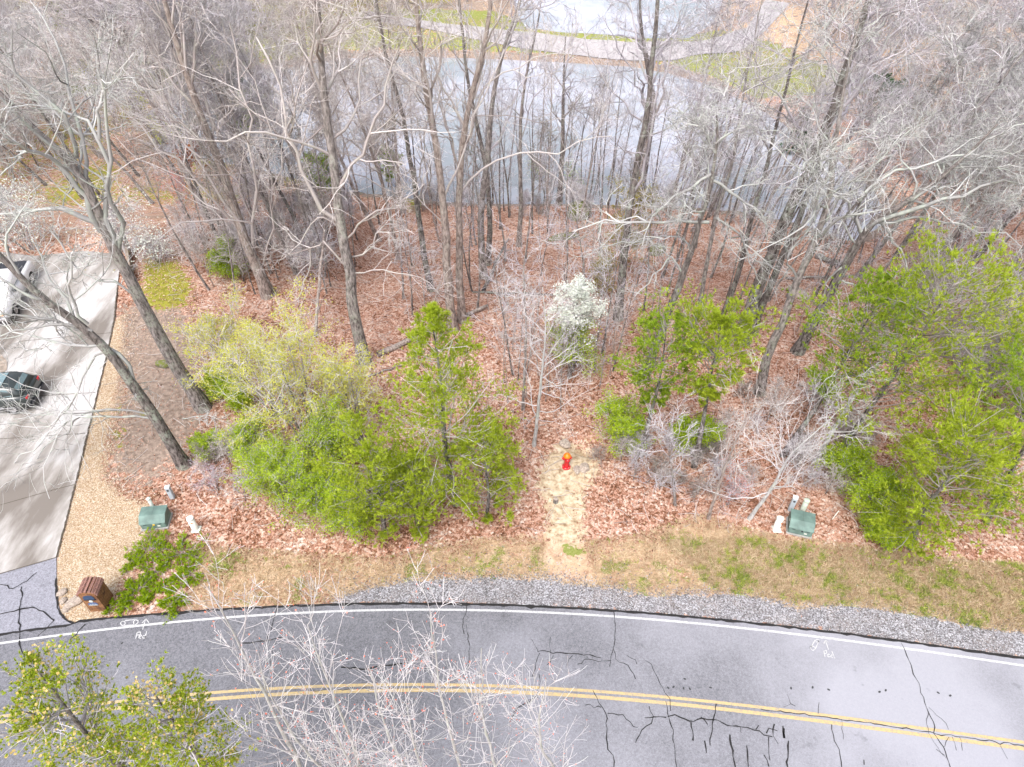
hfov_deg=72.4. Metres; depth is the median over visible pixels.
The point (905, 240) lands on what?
bare tree
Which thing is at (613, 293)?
thin sapling
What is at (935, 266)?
bare bush
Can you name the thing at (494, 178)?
slender tree
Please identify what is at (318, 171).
thin sapling
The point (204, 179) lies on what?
thin sapling
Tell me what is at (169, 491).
utility pedestal
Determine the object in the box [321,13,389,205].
slender tree
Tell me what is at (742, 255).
slender tree
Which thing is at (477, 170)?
thin sapling
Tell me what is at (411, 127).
slender tree
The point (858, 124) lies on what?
bare tree
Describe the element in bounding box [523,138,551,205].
thin sapling
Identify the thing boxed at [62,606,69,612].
rock
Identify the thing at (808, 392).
bare bush
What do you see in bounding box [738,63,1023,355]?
gnarled oak
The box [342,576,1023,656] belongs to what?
gravel shoulder
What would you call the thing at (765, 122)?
slender tree
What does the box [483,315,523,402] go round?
thin sapling
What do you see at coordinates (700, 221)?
gnarled oak
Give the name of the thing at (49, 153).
bare tree
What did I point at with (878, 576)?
dry grass
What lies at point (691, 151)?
slender tree
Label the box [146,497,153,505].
utility post
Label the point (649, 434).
bare bush
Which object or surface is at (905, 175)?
slender tree
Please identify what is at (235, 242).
bare bush
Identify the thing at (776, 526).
utility post
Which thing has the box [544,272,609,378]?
flowering tree
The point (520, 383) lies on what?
fallen twigs
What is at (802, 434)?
bare bush
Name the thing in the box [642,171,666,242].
thin sapling
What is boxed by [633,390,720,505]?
twiggy sapling
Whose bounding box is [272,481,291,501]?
bare bush
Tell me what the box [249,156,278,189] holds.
bare bush
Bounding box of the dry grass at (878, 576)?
[182,512,1023,634]
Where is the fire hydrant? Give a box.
[562,453,571,469]
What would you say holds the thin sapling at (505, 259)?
on the ground at (150, 446)
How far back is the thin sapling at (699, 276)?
38.46 m
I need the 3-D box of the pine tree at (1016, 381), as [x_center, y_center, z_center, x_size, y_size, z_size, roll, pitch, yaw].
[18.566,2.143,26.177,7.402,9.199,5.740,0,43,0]
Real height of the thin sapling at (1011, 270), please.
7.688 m
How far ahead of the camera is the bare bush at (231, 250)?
41.40 m
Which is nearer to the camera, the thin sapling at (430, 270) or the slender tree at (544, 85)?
the thin sapling at (430, 270)
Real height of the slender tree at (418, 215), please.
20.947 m
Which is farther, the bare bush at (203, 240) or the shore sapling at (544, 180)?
the shore sapling at (544, 180)
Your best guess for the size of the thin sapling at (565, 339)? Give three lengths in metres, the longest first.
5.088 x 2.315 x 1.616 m
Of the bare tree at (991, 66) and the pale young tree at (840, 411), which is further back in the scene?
the bare tree at (991, 66)
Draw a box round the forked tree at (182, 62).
[0,0,323,299]
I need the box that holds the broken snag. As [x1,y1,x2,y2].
[314,222,345,336]
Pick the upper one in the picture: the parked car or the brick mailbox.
the parked car
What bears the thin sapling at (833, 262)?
on the ground at (150, 446)
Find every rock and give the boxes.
[56,588,66,596]
[59,597,67,604]
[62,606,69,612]
[64,595,82,607]
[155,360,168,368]
[559,439,570,447]
[573,465,579,474]
[579,462,588,472]
[787,285,813,301]
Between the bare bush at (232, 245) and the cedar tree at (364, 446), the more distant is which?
the bare bush at (232, 245)
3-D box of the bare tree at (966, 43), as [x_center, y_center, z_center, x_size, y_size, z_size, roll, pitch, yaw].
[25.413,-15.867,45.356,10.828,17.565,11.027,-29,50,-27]
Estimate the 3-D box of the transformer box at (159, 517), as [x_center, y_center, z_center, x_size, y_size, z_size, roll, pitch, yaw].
[-14.711,5.540,28.832,1.080,0.670,0.800,-5,43,-5]
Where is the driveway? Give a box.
[0,251,118,573]
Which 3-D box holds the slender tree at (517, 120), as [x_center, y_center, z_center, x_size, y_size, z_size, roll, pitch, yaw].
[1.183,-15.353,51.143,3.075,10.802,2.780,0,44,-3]
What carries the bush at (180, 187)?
on the ground at (150, 446)
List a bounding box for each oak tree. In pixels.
[0,0,212,413]
[0,158,230,512]
[85,0,460,366]
[734,0,980,345]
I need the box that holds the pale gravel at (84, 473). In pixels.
[57,300,206,618]
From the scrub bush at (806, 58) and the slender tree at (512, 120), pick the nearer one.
the slender tree at (512, 120)
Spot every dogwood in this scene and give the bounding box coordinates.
[0,173,42,238]
[0,180,57,263]
[57,184,167,271]
[125,218,181,269]
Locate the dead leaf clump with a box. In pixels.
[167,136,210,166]
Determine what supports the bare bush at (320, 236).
on the ground at (150, 446)
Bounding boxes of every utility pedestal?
[164,485,174,498]
[788,495,798,510]
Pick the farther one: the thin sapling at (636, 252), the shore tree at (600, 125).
the shore tree at (600, 125)
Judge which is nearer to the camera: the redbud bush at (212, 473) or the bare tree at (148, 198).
the redbud bush at (212, 473)
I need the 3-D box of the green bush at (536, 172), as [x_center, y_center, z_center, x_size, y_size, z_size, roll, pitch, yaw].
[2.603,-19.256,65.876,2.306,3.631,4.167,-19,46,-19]
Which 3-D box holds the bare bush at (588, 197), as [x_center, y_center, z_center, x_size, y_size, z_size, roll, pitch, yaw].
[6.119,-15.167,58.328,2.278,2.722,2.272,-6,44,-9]
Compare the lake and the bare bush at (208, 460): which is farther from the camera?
the lake
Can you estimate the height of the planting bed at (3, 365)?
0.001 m
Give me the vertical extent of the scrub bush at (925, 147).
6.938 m
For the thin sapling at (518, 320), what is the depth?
33.15 m
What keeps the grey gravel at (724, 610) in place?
on the gravel shoulder
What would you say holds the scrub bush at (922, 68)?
on the ground at (150, 446)
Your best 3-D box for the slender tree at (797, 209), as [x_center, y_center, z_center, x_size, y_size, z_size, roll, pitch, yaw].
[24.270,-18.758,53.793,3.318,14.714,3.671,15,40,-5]
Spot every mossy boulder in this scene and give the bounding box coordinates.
[548,232,578,240]
[650,243,665,255]
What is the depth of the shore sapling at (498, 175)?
58.12 m
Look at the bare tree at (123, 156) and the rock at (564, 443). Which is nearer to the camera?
the rock at (564, 443)
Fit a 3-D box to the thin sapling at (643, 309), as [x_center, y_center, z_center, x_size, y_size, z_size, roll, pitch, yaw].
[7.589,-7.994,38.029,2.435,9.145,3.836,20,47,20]
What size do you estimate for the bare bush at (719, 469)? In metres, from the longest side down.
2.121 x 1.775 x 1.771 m
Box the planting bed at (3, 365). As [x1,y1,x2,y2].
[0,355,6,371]
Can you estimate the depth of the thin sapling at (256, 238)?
38.61 m
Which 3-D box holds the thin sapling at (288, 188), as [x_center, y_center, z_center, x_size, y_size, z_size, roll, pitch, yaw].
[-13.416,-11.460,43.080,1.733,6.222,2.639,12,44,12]
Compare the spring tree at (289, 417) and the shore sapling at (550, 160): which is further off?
the shore sapling at (550, 160)
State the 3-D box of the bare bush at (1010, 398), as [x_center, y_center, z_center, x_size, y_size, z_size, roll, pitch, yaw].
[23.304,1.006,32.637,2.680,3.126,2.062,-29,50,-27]
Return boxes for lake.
[147,56,879,239]
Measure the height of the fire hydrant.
0.975 m
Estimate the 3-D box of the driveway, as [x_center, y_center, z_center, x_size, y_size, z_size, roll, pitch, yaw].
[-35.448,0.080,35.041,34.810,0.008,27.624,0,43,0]
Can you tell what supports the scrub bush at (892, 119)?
on the ground at (150, 446)
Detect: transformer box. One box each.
[138,505,172,530]
[786,508,815,538]
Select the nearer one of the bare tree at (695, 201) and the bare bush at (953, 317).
the bare bush at (953, 317)
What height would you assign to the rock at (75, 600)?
0.280 m
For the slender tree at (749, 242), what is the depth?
38.84 m
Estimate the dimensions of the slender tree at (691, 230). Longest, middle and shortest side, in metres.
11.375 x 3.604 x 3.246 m
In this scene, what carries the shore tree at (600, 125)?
on the ground at (150, 446)
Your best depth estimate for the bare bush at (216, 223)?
40.72 m
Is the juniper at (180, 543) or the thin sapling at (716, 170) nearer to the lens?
the juniper at (180, 543)
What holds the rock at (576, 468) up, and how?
on the dirt path
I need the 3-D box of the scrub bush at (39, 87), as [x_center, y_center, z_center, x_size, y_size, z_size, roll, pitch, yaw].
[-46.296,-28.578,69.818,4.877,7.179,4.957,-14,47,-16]
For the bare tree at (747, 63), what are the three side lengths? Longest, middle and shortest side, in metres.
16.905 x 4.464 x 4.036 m
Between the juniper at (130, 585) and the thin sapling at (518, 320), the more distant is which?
the thin sapling at (518, 320)
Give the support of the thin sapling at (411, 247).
on the ground at (150, 446)
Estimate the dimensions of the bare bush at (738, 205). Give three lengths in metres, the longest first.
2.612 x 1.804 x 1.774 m
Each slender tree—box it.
[306,48,362,210]
[307,0,459,291]
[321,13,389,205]
[346,91,380,224]
[348,66,403,229]
[394,69,425,194]
[394,82,440,242]
[397,30,437,130]
[403,0,581,279]
[412,0,492,265]
[420,52,463,205]
[459,23,502,204]
[464,76,496,221]
[468,59,506,145]
[469,0,614,246]
[470,108,519,261]
[473,54,517,217]
[481,68,518,228]
[503,81,546,161]
[511,104,549,233]
[534,21,561,189]
[536,31,573,215]
[558,69,586,157]
[569,64,607,185]
[578,63,622,222]
[583,52,614,202]
[585,68,623,232]
[607,86,636,184]
[615,78,659,208]
[635,0,802,326]
[637,61,681,173]
[649,47,686,204]
[658,102,738,242]
[665,135,718,296]
[676,0,935,328]
[678,86,729,260]
[680,77,723,189]
[686,62,721,209]
[690,104,779,231]
[707,0,1023,397]
[707,69,774,217]
[709,102,779,277]
[723,54,794,203]
[730,72,789,216]
[737,0,950,335]
[747,47,842,249]
[751,68,863,231]
[768,140,887,301]
[769,45,870,203]
[785,86,919,296]
[788,38,886,227]
[807,77,909,234]
[809,75,849,177]
[814,93,911,296]
[823,63,933,230]
[841,103,962,313]
[874,87,968,215]
[877,104,1023,280]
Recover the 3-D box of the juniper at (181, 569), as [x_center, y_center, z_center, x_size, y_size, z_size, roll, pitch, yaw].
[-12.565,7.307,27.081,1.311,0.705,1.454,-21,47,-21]
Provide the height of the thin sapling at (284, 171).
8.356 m
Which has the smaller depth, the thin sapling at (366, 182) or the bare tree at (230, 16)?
the bare tree at (230, 16)
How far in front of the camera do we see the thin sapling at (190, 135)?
39.67 m
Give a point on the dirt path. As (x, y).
(562, 547)
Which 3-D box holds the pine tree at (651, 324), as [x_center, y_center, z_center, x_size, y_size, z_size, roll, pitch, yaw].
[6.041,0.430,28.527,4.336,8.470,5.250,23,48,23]
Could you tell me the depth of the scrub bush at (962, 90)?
72.07 m
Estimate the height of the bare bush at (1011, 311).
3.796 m
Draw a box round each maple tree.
[162,533,361,766]
[199,635,348,766]
[251,563,390,766]
[274,649,433,766]
[336,628,425,766]
[342,622,450,766]
[394,545,494,766]
[427,641,529,766]
[483,648,589,766]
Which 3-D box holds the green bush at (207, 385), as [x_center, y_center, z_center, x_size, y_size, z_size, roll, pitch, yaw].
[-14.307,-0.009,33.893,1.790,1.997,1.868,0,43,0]
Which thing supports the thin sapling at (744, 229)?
on the ground at (150, 446)
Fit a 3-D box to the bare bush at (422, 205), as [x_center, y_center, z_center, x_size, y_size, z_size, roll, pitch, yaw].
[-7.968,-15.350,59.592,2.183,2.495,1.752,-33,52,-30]
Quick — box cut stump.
[553,497,557,503]
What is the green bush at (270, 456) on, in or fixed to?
on the ground at (150, 446)
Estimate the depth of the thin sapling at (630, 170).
42.57 m
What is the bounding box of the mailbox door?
[82,596,94,599]
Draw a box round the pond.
[516,0,721,37]
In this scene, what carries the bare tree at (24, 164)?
on the ground at (150, 446)
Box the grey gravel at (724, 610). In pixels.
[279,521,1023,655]
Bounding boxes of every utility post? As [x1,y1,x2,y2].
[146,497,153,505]
[186,515,201,532]
[772,515,783,532]
[800,498,809,510]
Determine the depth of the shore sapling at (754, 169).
57.22 m
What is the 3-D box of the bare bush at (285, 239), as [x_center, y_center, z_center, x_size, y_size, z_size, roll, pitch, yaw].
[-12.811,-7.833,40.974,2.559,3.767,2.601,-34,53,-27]
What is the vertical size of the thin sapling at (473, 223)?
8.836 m
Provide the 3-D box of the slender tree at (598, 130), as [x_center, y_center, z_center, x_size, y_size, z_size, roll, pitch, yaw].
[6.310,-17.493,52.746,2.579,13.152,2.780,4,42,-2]
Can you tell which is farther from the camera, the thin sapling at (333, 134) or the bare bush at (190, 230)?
the thin sapling at (333, 134)
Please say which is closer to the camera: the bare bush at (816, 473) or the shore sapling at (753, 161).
the bare bush at (816, 473)
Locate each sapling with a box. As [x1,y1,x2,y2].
[101,90,209,290]
[125,94,204,244]
[145,77,188,197]
[150,120,208,238]
[154,54,219,227]
[170,98,276,294]
[173,145,217,233]
[175,216,217,286]
[177,190,203,244]
[188,192,217,239]
[189,194,220,248]
[195,207,219,242]
[197,141,240,291]
[204,77,272,273]
[214,122,265,245]
[215,187,255,294]
[224,198,266,249]
[232,98,261,180]
[238,176,285,279]
[242,213,276,268]
[245,66,285,248]
[256,213,280,272]
[266,53,326,226]
[267,118,298,235]
[277,149,302,222]
[279,229,308,286]
[280,123,317,267]
[283,156,328,293]
[291,163,346,286]
[293,145,328,232]
[302,115,343,275]
[303,124,342,238]
[320,130,363,239]
[321,84,342,176]
[330,165,373,267]
[358,137,375,213]
[368,144,387,199]
[371,109,422,298]
[378,140,412,266]
[379,106,411,203]
[385,137,409,202]
[385,193,434,309]
[393,215,430,314]
[396,206,418,277]
[404,241,441,322]
[413,109,456,172]
[415,135,451,221]
[418,138,452,225]
[418,246,452,301]
[425,215,455,288]
[428,169,483,291]
[431,213,473,292]
[443,131,482,184]
[446,154,478,246]
[449,148,489,281]
[450,88,482,244]
[456,112,471,197]
[456,133,498,307]
[464,243,530,375]
[470,266,615,446]
[474,141,508,216]
[478,243,504,313]
[481,192,561,410]
[481,239,519,290]
[481,288,523,380]
[483,105,504,178]
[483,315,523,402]
[484,253,527,338]
[488,264,535,380]
[489,113,516,210]
[490,149,498,182]
[490,227,520,300]
[491,139,522,215]
[492,170,506,226]
[493,150,505,202]
[498,272,531,349]
[500,255,557,374]
[506,216,535,280]
[508,271,549,354]
[510,141,538,187]
[510,331,544,397]
[515,284,559,375]
[521,114,562,261]
[522,192,560,258]
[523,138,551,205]
[523,191,568,274]
[527,109,561,232]
[528,267,559,331]
[529,153,554,211]
[531,143,545,201]
[532,310,577,391]
[534,125,564,209]
[535,312,565,401]
[537,185,565,242]
[538,225,568,292]
[538,279,573,340]
[539,155,565,209]
[539,164,563,216]
[540,242,578,303]
[542,167,564,199]
[543,133,565,204]
[544,315,599,371]
[544,318,585,411]
[547,304,583,377]
[549,174,591,282]
[551,85,591,250]
[552,141,580,218]
[552,152,615,281]
[556,247,602,359]
[564,184,575,236]
[568,213,593,278]
[570,258,600,364]
[571,261,627,372]
[573,128,602,191]
[573,193,589,230]
[578,135,628,254]
[579,198,605,279]
[580,248,630,295]
[581,240,618,301]
[582,195,652,353]
[583,72,617,186]
[583,122,622,222]
[583,309,620,386]
[589,297,628,374]
[590,226,612,290]
[593,210,652,268]
[594,117,627,218]
[594,293,632,362]
[606,135,634,203]
[606,269,636,355]
[607,175,665,246]
[607,264,649,370]
[610,143,636,212]
[610,146,633,222]
[622,149,649,203]
[624,97,662,206]
[628,144,651,196]
[628,227,654,283]
[628,231,675,329]
[631,151,681,311]
[631,219,656,274]
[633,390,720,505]
[636,203,669,286]
[639,133,672,228]
[639,147,661,210]
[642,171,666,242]
[652,224,687,311]
[654,170,676,242]
[663,106,710,245]
[666,140,707,279]
[667,132,691,192]
[674,140,706,218]
[675,171,708,256]
[686,253,718,306]
[687,111,743,248]
[689,217,732,305]
[696,74,742,248]
[698,207,722,259]
[702,349,800,519]
[705,118,743,219]
[706,123,749,219]
[711,123,746,228]
[718,121,753,215]
[718,175,794,324]
[721,180,771,296]
[724,239,751,284]
[733,127,774,217]
[734,189,757,265]
[745,143,765,201]
[747,149,769,201]
[754,134,787,201]
[759,168,780,248]
[760,82,803,215]
[766,147,801,249]
[771,149,799,211]
[771,270,789,326]
[795,262,828,331]
[804,208,854,300]
[816,217,855,285]
[818,188,838,274]
[830,157,888,261]
[832,143,868,232]
[834,150,898,268]
[836,141,878,247]
[842,240,881,306]
[843,143,885,244]
[854,224,905,311]
[857,96,923,262]
[895,197,926,242]
[927,98,988,260]
[928,138,1008,309]
[931,169,1003,251]
[932,179,991,294]
[951,186,1021,287]
[959,227,999,280]
[960,189,1023,294]
[962,230,1023,340]
[964,150,1023,255]
[964,268,1023,393]
[974,179,1023,328]
[986,322,1018,383]
[988,174,1023,239]
[1000,217,1023,249]
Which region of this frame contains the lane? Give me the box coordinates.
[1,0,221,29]
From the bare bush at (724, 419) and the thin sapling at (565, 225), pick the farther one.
the thin sapling at (565, 225)
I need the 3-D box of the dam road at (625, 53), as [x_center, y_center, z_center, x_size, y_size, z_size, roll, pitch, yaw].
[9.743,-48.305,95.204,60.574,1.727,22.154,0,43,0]
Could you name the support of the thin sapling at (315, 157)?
on the ground at (150, 446)
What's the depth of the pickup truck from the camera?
39.27 m
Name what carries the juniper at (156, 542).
on the ground at (150, 446)
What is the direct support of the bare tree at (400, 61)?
on the ground at (150, 446)
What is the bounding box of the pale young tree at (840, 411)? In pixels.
[804,315,917,465]
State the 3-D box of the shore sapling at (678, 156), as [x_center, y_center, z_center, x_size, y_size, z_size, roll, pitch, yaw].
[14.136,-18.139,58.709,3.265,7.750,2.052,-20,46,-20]
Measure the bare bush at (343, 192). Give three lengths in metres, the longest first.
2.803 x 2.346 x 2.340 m
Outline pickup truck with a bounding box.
[0,260,35,321]
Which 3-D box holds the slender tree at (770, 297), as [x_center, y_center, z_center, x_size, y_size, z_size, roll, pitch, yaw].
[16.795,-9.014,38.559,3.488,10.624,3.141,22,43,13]
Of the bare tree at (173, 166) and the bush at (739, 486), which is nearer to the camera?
the bush at (739, 486)
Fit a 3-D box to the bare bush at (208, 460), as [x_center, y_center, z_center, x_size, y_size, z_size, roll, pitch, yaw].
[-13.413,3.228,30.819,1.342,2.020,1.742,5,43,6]
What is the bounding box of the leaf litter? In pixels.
[98,224,1023,625]
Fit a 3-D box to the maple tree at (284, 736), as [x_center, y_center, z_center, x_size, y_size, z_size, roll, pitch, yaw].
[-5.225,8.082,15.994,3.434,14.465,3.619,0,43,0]
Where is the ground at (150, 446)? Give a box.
[0,0,1023,655]
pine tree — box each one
[0,633,171,766]
[98,650,259,766]
[607,279,728,457]
[652,282,781,469]
[780,265,955,457]
[795,216,1023,452]
[846,363,1023,566]
[909,325,1023,534]
[999,302,1023,444]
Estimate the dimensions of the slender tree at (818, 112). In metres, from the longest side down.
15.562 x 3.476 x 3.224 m
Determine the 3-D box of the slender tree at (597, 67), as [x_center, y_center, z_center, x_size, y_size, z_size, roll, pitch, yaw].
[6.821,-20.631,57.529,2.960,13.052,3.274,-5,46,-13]
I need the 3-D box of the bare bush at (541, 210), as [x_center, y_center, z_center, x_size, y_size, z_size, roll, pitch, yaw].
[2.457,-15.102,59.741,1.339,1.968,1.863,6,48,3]
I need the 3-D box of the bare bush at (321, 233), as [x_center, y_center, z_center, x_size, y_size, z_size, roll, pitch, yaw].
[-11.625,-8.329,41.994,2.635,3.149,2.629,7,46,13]
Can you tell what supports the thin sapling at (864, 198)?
on the ground at (150, 446)
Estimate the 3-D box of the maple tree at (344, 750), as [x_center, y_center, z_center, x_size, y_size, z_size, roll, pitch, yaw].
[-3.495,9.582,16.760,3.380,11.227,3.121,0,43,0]
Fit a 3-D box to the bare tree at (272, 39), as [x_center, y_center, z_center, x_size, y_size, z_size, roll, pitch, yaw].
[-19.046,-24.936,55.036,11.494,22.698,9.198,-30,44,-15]
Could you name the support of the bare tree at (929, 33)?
on the ground at (150, 446)
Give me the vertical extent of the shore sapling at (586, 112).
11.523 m
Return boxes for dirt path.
[535,439,602,584]
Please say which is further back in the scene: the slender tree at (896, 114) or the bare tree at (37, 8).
the bare tree at (37, 8)
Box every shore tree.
[485,30,536,182]
[515,62,548,203]
[529,3,632,204]
[531,99,558,184]
[553,0,731,197]
[573,93,603,181]
[585,57,615,194]
[604,54,635,204]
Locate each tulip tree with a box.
[335,0,540,331]
[384,0,626,323]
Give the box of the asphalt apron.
[0,558,72,632]
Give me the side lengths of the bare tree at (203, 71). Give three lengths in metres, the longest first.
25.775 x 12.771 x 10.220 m
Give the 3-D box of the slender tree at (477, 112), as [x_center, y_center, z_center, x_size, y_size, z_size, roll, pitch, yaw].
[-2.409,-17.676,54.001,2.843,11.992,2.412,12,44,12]
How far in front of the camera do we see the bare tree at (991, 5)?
71.59 m
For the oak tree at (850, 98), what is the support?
on the ground at (150, 446)
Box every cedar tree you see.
[43,2,64,27]
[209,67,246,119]
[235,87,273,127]
[301,149,330,194]
[304,399,433,547]
[339,300,526,529]
[373,434,454,544]
[378,143,403,187]
[443,404,528,526]
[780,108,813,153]
[863,72,913,126]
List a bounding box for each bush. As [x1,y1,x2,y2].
[0,95,28,158]
[0,104,42,166]
[0,119,26,177]
[0,140,24,177]
[3,78,23,105]
[20,104,42,126]
[22,66,70,126]
[25,71,71,127]
[25,95,57,133]
[34,36,71,67]
[152,166,196,214]
[158,215,210,274]
[163,195,199,239]
[171,216,206,251]
[181,454,228,496]
[182,224,220,273]
[184,425,226,462]
[187,435,215,471]
[192,438,221,472]
[193,190,228,226]
[198,168,217,201]
[198,363,230,401]
[199,201,249,250]
[201,222,250,281]
[203,423,236,462]
[205,233,249,279]
[207,173,225,205]
[212,223,251,271]
[212,376,257,414]
[213,418,253,461]
[215,401,275,466]
[218,416,247,457]
[219,421,322,531]
[221,465,259,510]
[223,232,245,268]
[224,202,266,222]
[225,170,265,213]
[236,173,263,211]
[238,163,275,211]
[240,175,275,212]
[244,169,294,231]
[245,214,278,260]
[245,215,267,247]
[247,431,276,461]
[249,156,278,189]
[259,205,304,261]
[264,448,350,534]
[267,187,311,238]
[269,170,286,199]
[269,220,314,273]
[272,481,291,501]
[282,217,317,256]
[284,232,329,280]
[285,393,365,472]
[291,174,331,234]
[292,225,338,264]
[294,212,339,266]
[295,186,346,234]
[296,179,333,234]
[312,472,378,544]
[323,163,351,193]
[325,0,353,13]
[330,187,356,207]
[330,195,358,228]
[358,440,416,521]
[406,190,429,210]
[417,176,436,204]
[429,179,445,206]
[454,182,474,203]
[509,189,534,216]
[524,192,540,203]
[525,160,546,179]
[533,196,545,214]
[563,170,590,202]
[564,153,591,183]
[565,181,588,201]
[567,200,591,221]
[573,191,595,206]
[581,385,659,459]
[587,443,606,468]
[610,431,641,461]
[612,443,658,486]
[624,424,656,461]
[626,430,654,454]
[644,450,680,482]
[652,458,680,489]
[654,429,680,457]
[665,466,691,485]
[667,410,727,455]
[682,442,704,467]
[684,470,721,503]
[686,436,720,452]
[690,442,711,463]
[703,452,736,490]
[704,432,731,468]
[707,192,719,213]
[709,395,743,450]
[711,195,727,212]
[716,456,755,515]
[728,197,744,221]
[730,377,758,406]
[737,457,763,486]
[748,404,770,437]
[751,373,804,421]
[767,430,823,480]
[785,426,814,452]
[786,437,824,468]
[789,460,827,490]
[791,377,836,408]
[791,424,832,470]
[796,48,818,69]
[797,362,830,401]
[810,433,880,485]
[816,460,851,493]
[817,390,846,414]
[828,48,867,94]
[828,396,880,447]
[831,411,870,438]
[832,460,918,516]
[853,47,881,68]
[855,502,913,552]
[860,416,880,445]
[866,97,913,157]
[888,224,953,288]
[902,118,949,180]
[903,43,945,99]
[904,142,925,177]
[906,42,952,86]
[908,81,936,121]
[908,285,934,320]
[915,262,949,301]
[917,241,968,292]
[917,309,968,344]
[917,323,966,357]
[920,120,961,179]
[921,255,991,318]
[941,29,979,85]
[943,346,999,384]
[944,312,986,361]
[948,143,978,190]
[951,79,977,105]
[951,330,996,378]
[953,325,993,370]
[964,51,1003,90]
[967,344,1020,400]
[968,290,1006,324]
[976,275,1022,324]
[978,151,1023,197]
[980,315,1002,351]
[982,251,1023,307]
[982,363,1020,399]
[986,313,1023,364]
[987,323,1015,357]
[988,379,1020,416]
[991,310,1022,358]
[993,290,1023,347]
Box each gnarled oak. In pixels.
[531,61,807,373]
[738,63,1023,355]
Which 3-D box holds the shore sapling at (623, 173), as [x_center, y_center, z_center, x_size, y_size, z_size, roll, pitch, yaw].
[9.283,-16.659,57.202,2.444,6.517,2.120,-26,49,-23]
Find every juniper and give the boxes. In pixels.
[101,591,133,618]
[114,570,156,602]
[118,548,147,574]
[124,526,169,563]
[134,588,154,605]
[136,556,171,583]
[149,530,210,568]
[149,574,179,594]
[156,585,190,624]
[170,556,208,589]
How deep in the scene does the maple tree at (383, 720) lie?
15.17 m
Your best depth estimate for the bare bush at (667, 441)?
31.23 m
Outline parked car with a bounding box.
[0,371,44,413]
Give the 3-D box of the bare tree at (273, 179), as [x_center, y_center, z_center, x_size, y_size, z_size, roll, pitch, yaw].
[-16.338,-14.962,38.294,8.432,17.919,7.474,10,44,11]
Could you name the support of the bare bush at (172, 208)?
on the ground at (150, 446)
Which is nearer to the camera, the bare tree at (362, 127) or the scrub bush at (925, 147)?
the bare tree at (362, 127)
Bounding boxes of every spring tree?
[162,304,340,418]
[168,276,258,387]
[180,274,370,459]
[288,333,394,441]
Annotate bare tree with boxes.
[0,0,58,96]
[0,0,66,139]
[0,0,103,157]
[0,0,116,217]
[0,0,140,176]
[0,0,154,203]
[0,17,83,199]
[1,0,67,58]
[1,0,207,222]
[1,144,46,185]
[15,0,186,184]
[34,0,95,39]
[38,0,132,90]
[38,0,257,223]
[69,0,312,274]
[71,0,246,246]
[94,0,302,236]
[100,0,303,222]
[105,1,270,198]
[170,0,320,253]
[198,0,331,193]
[214,0,414,241]
[235,0,414,259]
[237,0,388,208]
[339,0,433,212]
[637,0,796,217]
[660,61,751,278]
[677,363,895,524]
[681,8,773,239]
[711,1,779,190]
[722,27,798,231]
[740,13,881,222]
[765,29,875,220]
[785,0,987,259]
[796,0,863,69]
[821,0,1023,250]
[824,1,858,46]
[834,0,924,85]
[853,0,1023,277]
[871,1,1023,259]
[875,61,1023,314]
[878,0,991,83]
[902,0,1018,129]
[906,12,1023,216]
[923,0,1023,92]
[925,48,1023,294]
[926,7,1023,173]
[950,58,1023,202]
[951,53,1022,240]
[959,60,1023,278]
[972,0,1023,79]
[990,196,1023,230]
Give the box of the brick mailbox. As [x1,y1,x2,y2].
[76,576,112,611]
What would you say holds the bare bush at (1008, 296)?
on the ground at (150, 446)
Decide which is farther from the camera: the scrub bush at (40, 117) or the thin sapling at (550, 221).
the scrub bush at (40, 117)
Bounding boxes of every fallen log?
[363,365,401,377]
[376,302,488,356]
[473,286,558,296]
[785,274,853,279]
[815,254,841,265]
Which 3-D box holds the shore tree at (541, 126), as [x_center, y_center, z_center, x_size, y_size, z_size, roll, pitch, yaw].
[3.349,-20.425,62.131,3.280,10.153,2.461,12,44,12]
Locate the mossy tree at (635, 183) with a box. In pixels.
[594,0,735,321]
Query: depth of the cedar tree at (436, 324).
24.95 m
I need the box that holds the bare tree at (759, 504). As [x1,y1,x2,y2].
[677,363,895,524]
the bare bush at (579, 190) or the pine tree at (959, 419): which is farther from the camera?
the bare bush at (579, 190)
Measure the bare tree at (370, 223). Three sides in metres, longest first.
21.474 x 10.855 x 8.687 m
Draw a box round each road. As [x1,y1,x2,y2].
[0,572,1023,766]
[365,0,788,60]
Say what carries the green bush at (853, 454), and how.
on the ground at (150, 446)
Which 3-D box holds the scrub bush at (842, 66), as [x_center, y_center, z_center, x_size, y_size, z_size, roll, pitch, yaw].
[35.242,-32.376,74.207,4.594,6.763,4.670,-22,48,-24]
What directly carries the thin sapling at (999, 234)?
on the ground at (150, 446)
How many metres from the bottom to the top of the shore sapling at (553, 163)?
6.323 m
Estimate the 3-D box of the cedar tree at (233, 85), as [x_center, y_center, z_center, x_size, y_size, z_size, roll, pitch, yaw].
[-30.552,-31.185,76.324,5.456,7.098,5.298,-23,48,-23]
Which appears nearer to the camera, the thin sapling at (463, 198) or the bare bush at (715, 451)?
the bare bush at (715, 451)
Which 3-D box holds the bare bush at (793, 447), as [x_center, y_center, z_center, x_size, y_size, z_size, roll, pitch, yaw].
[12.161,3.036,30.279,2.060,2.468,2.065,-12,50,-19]
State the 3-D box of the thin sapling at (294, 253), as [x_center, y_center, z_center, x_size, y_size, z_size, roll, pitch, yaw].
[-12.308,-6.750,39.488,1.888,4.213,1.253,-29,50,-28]
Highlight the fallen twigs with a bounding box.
[102,225,1020,541]

